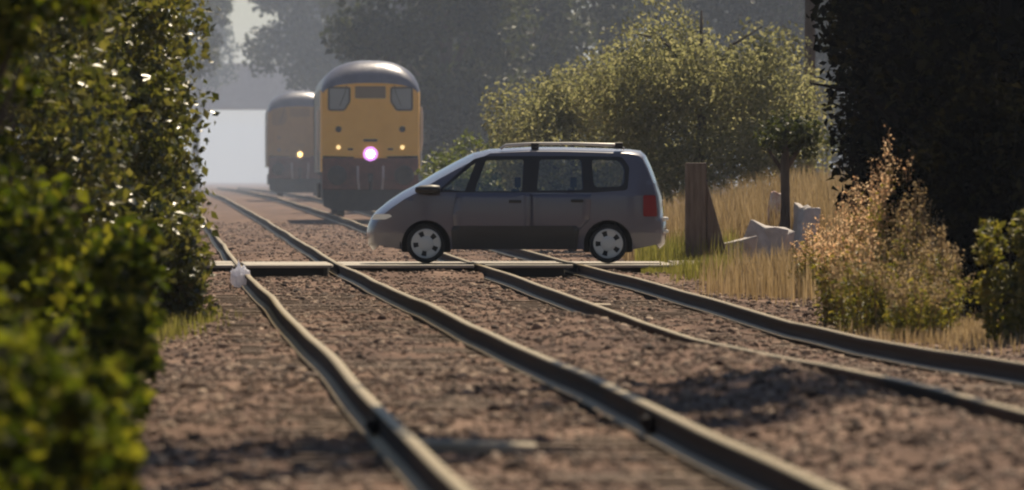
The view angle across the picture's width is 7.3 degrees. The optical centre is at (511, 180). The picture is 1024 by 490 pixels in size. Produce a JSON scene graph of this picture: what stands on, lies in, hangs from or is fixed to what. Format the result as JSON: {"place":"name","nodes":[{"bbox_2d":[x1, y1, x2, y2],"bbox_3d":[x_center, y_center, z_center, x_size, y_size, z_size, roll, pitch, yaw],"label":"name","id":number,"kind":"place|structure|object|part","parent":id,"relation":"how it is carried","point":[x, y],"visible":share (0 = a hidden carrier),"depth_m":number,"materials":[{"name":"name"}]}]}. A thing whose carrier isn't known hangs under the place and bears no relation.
{"place":"outdoors","nodes":[
{"label":"outdoors","id":0,"kind":"place"},
{"bbox_2d":[152,303,237,342],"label":"green grass","id":1,"kind":"structure","parent":0,"point":[171,326],"depth_m":77.93,"materials":[{"name":"green plant"}]},
{"bbox_2d":[79,0,844,181],"label":"sky","id":2,"kind":"structure","parent":0,"point":[235,151],"materials":[{"name":"white"}]},
{"bbox_2d":[14,182,1023,489],"bbox_3d":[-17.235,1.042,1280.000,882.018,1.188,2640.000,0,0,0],"label":"ground","id":3,"kind":"structure","parent":0,"point":[272,212],"depth_m":54.53,"materials":[{"name":"brown gravel"}]},
{"bbox_2d":[0,0,122,246],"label":"tree","id":4,"kind":"object","parent":3,"relation":"on","point":[15,16],"visible":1,"depth_m":45.84,"materials":[{"name":"green plant"}]},
{"bbox_2d":[0,0,155,317],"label":"hedge","id":5,"kind":"object","parent":3,"relation":"on","point":[54,132],"visible":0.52,"depth_m":72.09,"materials":[{"name":"green plant"}]},
{"bbox_2d":[0,263,157,489],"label":"bush","id":6,"kind":"object","parent":3,"relation":"on","point":[65,403],"visible":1,"depth_m":31.41,"materials":[{"name":"green plant"}]},
{"bbox_2d":[0,135,176,415],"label":"bush","id":7,"kind":"object","parent":3,"relation":"on","point":[101,286],"visible":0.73,"depth_m":45.71,"materials":[{"name":"green plant"}]},
{"bbox_2d":[0,0,220,261],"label":"hedge","id":8,"kind":"object","parent":3,"relation":"on","point":[158,48],"visible":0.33,"depth_m":83.93,"materials":[{"name":"green plant"}]},
{"bbox_2d":[127,187,219,322],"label":"bush","id":9,"kind":"object","parent":3,"relation":"on","point":[189,285],"visible":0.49,"depth_m":81.71,"materials":[{"name":"green plant"}]},
{"bbox_2d":[168,0,234,83],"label":"tree","id":10,"kind":"object","parent":3,"relation":"on","point":[222,21],"visible":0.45,"depth_m":400.31,"materials":[{"name":"green plant"}]},
{"bbox_2d":[183,14,240,188],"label":"tree","id":11,"kind":"object","parent":3,"relation":"on","point":[224,70],"visible":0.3,"depth_m":599.30,"materials":[{"name":"green plant"}]},
{"bbox_2d":[262,0,323,62],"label":"tree","id":12,"kind":"object","parent":3,"relation":"on","point":[282,23],"visible":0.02,"depth_m":719.18,"materials":[{"name":"green plant"}]},
{"bbox_2d":[15,63,576,176],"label":"road bridge","id":13,"kind":"structure","parent":3,"relation":"on","point":[246,90],"depth_m":635.83,"materials":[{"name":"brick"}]},
{"bbox_2d":[240,0,405,91],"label":"tree","id":14,"kind":"object","parent":3,"relation":"on","point":[313,64],"visible":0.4,"depth_m":423.30,"materials":[{"name":"green plant"}]},
{"bbox_2d":[317,0,467,180],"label":"tree","id":15,"kind":"object","parent":3,"relation":"on","point":[335,7],"visible":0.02,"depth_m":349.18,"materials":[{"name":"green plant"}]},
{"bbox_2d":[319,0,548,181],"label":"tree","id":16,"kind":"object","parent":3,"relation":"on","point":[450,100],"visible":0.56,"depth_m":249.89,"materials":[{"name":"green plant"}]},
{"bbox_2d":[206,261,672,276],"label":"crossing deck","id":17,"kind":"structure","parent":3,"relation":"on","point":[517,268],"depth_m":118.19,"materials":[{"name":"black"}]},
{"bbox_2d":[367,142,668,262],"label":"car","id":18,"kind":"object","parent":17,"relation":"on","point":[430,219],"visible":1,"depth_m":119.74,"materials":[{"name":"grey paint"}]},
{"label":"door","id":19,"kind":"part","parent":18,"relation":"part of","materials":[{"name":"grey paint"}]},
{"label":"door","id":20,"kind":"part","parent":18,"relation":"part of","materials":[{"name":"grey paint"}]},
{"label":"door","id":21,"kind":"part","parent":18,"relation":"part of","materials":[{"name":"grey paint"}]},
{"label":"tailgate window","id":22,"kind":"part","parent":18,"relation":"part of","materials":[{"name":"grey glass"}]},
{"bbox_2d":[418,439,536,454],"bbox_3d":[-0.186,1.353,40.599,0.620,0.050,0.160,2,4,-2],"label":"plank","id":23,"kind":"object","parent":3,"relation":"on","point":[471,446],"visible":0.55,"depth_m":40.52,"materials":[{"name":"grey wood"}]},
{"bbox_2d":[414,128,543,190],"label":"bush","id":24,"kind":"object","parent":3,"relation":"on","point":[485,183],"visible":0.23,"depth_m":157.50,"materials":[{"name":"green plant"}]},
{"bbox_2d":[187,188,840,489],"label":"railway track","id":25,"kind":"structure","parent":3,"relation":"on","point":[411,461],"depth_m":47.62,"materials":[{"name":"metal"}]},
{"bbox_2d":[230,260,249,286],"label":"plastic bag","id":26,"kind":"object","parent":25,"relation":"on","point":[237,277],"visible":0.91,"depth_m":105.89,"materials":[{"name":"white plastic"}]},
{"bbox_2d":[14,221,1023,489],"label":"ballast","id":27,"kind":"structure","parent":3,"relation":"on","point":[184,385],"depth_m":51.03,"materials":[{"name":"gravel"}]},
{"bbox_2d":[396,0,647,185],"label":"tree","id":28,"kind":"object","parent":3,"relation":"on","point":[546,38],"visible":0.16,"depth_m":260.57,"materials":[{"name":"green plant"}]},
{"bbox_2d":[471,58,675,251],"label":"bush","id":29,"kind":"object","parent":3,"relation":"on","point":[550,116],"visible":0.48,"depth_m":151.61,"materials":[{"name":"green plant"}]},
{"bbox_2d":[486,0,720,185],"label":"tree","id":30,"kind":"object","parent":3,"relation":"on","point":[641,6],"visible":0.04,"depth_m":271.04,"materials":[{"name":"green plant"}]},
{"bbox_2d":[217,187,1023,428],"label":"railway track","id":31,"kind":"structure","parent":3,"relation":"on","point":[985,368],"depth_m":77.27,"materials":[{"name":"metal"}]},
{"bbox_2d":[265,91,320,196],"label":"diesel locomotive","id":32,"kind":"object","parent":31,"relation":"on","point":[289,139],"visible":0.69,"depth_m":317.96,"materials":[{"name":"grey"}]},
{"bbox_2d":[314,60,422,216],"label":"diesel locomotive","id":33,"kind":"object","parent":31,"relation":"on","point":[368,130],"visible":0.83,"depth_m":207.47,"materials":[{"name":"yellow metal"}]},
{"bbox_2d":[595,303,610,308],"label":"plank","id":34,"kind":"object","parent":31,"relation":"on","point":[606,305],"visible":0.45,"depth_m":91.92,"materials":[{"name":"beige wood"}]},
{"bbox_2d":[585,0,804,196],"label":"tree","id":35,"kind":"object","parent":3,"relation":"on","point":[715,26],"depth_m":283.95,"materials":[{"name":"green plant"}]},
{"bbox_2d":[557,0,838,207],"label":"hawthorn tree","id":36,"kind":"object","parent":3,"relation":"on","point":[697,86],"visible":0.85,"depth_m":145.19,"materials":[{"name":"green plant"}]},
{"bbox_2d":[685,163,725,260],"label":"gate post","id":37,"kind":"object","parent":3,"relation":"on","point":[701,219],"visible":0.55,"depth_m":125.05,"materials":[{"name":"brown wood"}]},
{"bbox_2d":[725,236,756,259],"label":"rubble block","id":38,"kind":"object","parent":3,"relation":"on","point":[750,243],"depth_m":125.73,"materials":[{"name":"concrete"}]},
{"bbox_2d":[664,0,857,182],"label":"tree","id":39,"kind":"object","parent":3,"relation":"on","point":[780,12],"visible":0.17,"depth_m":268.11,"materials":[{"name":"green plant"}]},
{"bbox_2d":[744,220,794,259],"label":"rubble block","id":40,"kind":"object","parent":3,"relation":"on","point":[766,234],"depth_m":128.74,"materials":[{"name":"concrete"}]},
{"bbox_2d":[767,191,780,226],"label":"rubble block","id":41,"kind":"object","parent":3,"relation":"on","point":[775,195],"depth_m":132.36,"materials":[{"name":"grey concrete"}]},
{"bbox_2d":[752,109,842,250],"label":"young tree","id":42,"kind":"object","parent":3,"relation":"on","point":[788,133],"visible":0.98,"depth_m":130.92,"materials":[{"name":"green plant"}]},
{"bbox_2d":[791,202,820,253],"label":"rubble block","id":43,"kind":"object","parent":3,"relation":"on","point":[805,214],"depth_m":130.88,"materials":[{"name":"concrete"}]},
{"bbox_2d":[804,0,815,182],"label":"telegraph pole","id":44,"kind":"object","parent":3,"relation":"on","point":[809,28],"depth_m":148.91,"materials":[{"name":"brown wood"}]},
{"bbox_2d":[788,215,843,295],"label":"willowherb","id":45,"kind":"object","parent":3,"relation":"on","point":[808,255],"visible":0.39,"depth_m":100.78,"materials":[{"name":"plant"}]},
{"bbox_2d":[752,3,910,176],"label":"tree","id":46,"kind":"object","parent":3,"relation":"on","point":[834,159],"visible":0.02,"depth_m":278.22,"materials":[{"name":"green plant"}]},
{"bbox_2d":[808,216,879,327],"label":"willowherb","id":47,"kind":"object","parent":3,"relation":"on","point":[825,262],"visible":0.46,"depth_m":86.71,"materials":[{"name":"plant"}]},
{"bbox_2d":[826,175,881,305],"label":"willowherb","id":48,"kind":"object","parent":3,"relation":"on","point":[854,224],"visible":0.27,"depth_m":91.88,"materials":[{"name":"plant"}]},
{"bbox_2d":[816,0,912,239],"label":"dark tree","id":49,"kind":"object","parent":3,"relation":"on","point":[840,140],"visible":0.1,"depth_m":123.67,"materials":[{"name":"black plant"}]},
{"bbox_2d":[823,230,924,333],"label":"bush","id":50,"kind":"object","parent":3,"relation":"on","point":[870,314],"visible":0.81,"depth_m":82.60,"materials":[{"name":"plant"}]},
{"bbox_2d":[855,125,917,311],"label":"willowherb","id":51,"kind":"object","parent":3,"relation":"on","point":[879,216],"visible":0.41,"depth_m":87.85,"materials":[{"name":"plant"}]},
{"bbox_2d":[868,150,916,256],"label":"willowherb","id":52,"kind":"object","parent":3,"relation":"on","point":[912,157],"visible":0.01,"depth_m":90.19,"materials":[{"name":"plant"}]},
{"bbox_2d":[806,0,1018,224],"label":"dark tree","id":53,"kind":"object","parent":3,"relation":"on","point":[889,27],"visible":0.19,"depth_m":111.93,"materials":[{"name":"black plant"}]},
{"bbox_2d":[884,179,950,316],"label":"willowherb","id":54,"kind":"object","parent":3,"relation":"on","point":[911,229],"visible":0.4,"depth_m":84.81,"materials":[{"name":"plant"}]},
{"bbox_2d":[881,262,961,339],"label":"bush","id":55,"kind":"object","parent":3,"relation":"on","point":[900,319],"visible":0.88,"depth_m":79.78,"materials":[{"name":"plant"}]},
{"bbox_2d":[880,118,979,312],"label":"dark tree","id":56,"kind":"object","parent":3,"relation":"on","point":[915,174],"visible":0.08,"depth_m":87.80,"materials":[{"name":"plant"}]},
{"bbox_2d":[895,224,975,327],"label":"willowherb","id":57,"kind":"object","parent":3,"relation":"on","point":[951,270],"visible":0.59,"depth_m":82.92,"materials":[{"name":"plant"}]},
{"bbox_2d":[873,0,1023,173],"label":"dark tree","id":58,"kind":"object","parent":3,"relation":"on","point":[965,30],"visible":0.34,"depth_m":96.26,"materials":[{"name":"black plant"}]},
{"bbox_2d":[909,62,1023,315],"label":"dark tree","id":59,"kind":"object","parent":3,"relation":"on","point":[978,171],"visible":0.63,"depth_m":85.49,"materials":[{"name":"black plant"}]},
{"bbox_2d":[970,209,1023,343],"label":"bush","id":60,"kind":"object","parent":3,"relation":"on","point":[1009,282],"visible":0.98,"depth_m":76.86,"materials":[{"name":"green plant"}]},
{"bbox_2d":[641,266,675,273],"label":"green grass","id":61,"kind":"structure","parent":0,"point":[644,271],"depth_m":117.24,"materials":[{"name":"green plant"}]},
{"bbox_2d":[634,221,743,262],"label":"green grass","id":62,"kind":"structure","parent":0,"point":[675,247],"depth_m":125.29,"materials":[{"name":"green plant"}]},
{"bbox_2d":[649,252,756,282],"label":"green grass","id":63,"kind":"structure","parent":0,"point":[685,267],"depth_m":115.65,"materials":[{"name":"green plant"}]},
{"bbox_2d":[621,161,863,260],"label":"dry grass","id":64,"kind":"structure","parent":0,"point":[742,210],"depth_m":134.01,"materials":[{"name":"plant"}]},
{"bbox_2d":[666,239,849,308],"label":"dry grass","id":65,"kind":"structure","parent":0,"point":[766,276],"depth_m":102.49,"materials":[{"name":"plant"}]},
{"bbox_2d":[776,303,1023,355],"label":"dry grass","id":66,"kind":"structure","parent":0,"point":[971,331],"depth_m":77.87,"materials":[{"name":"plant"}]}
]}

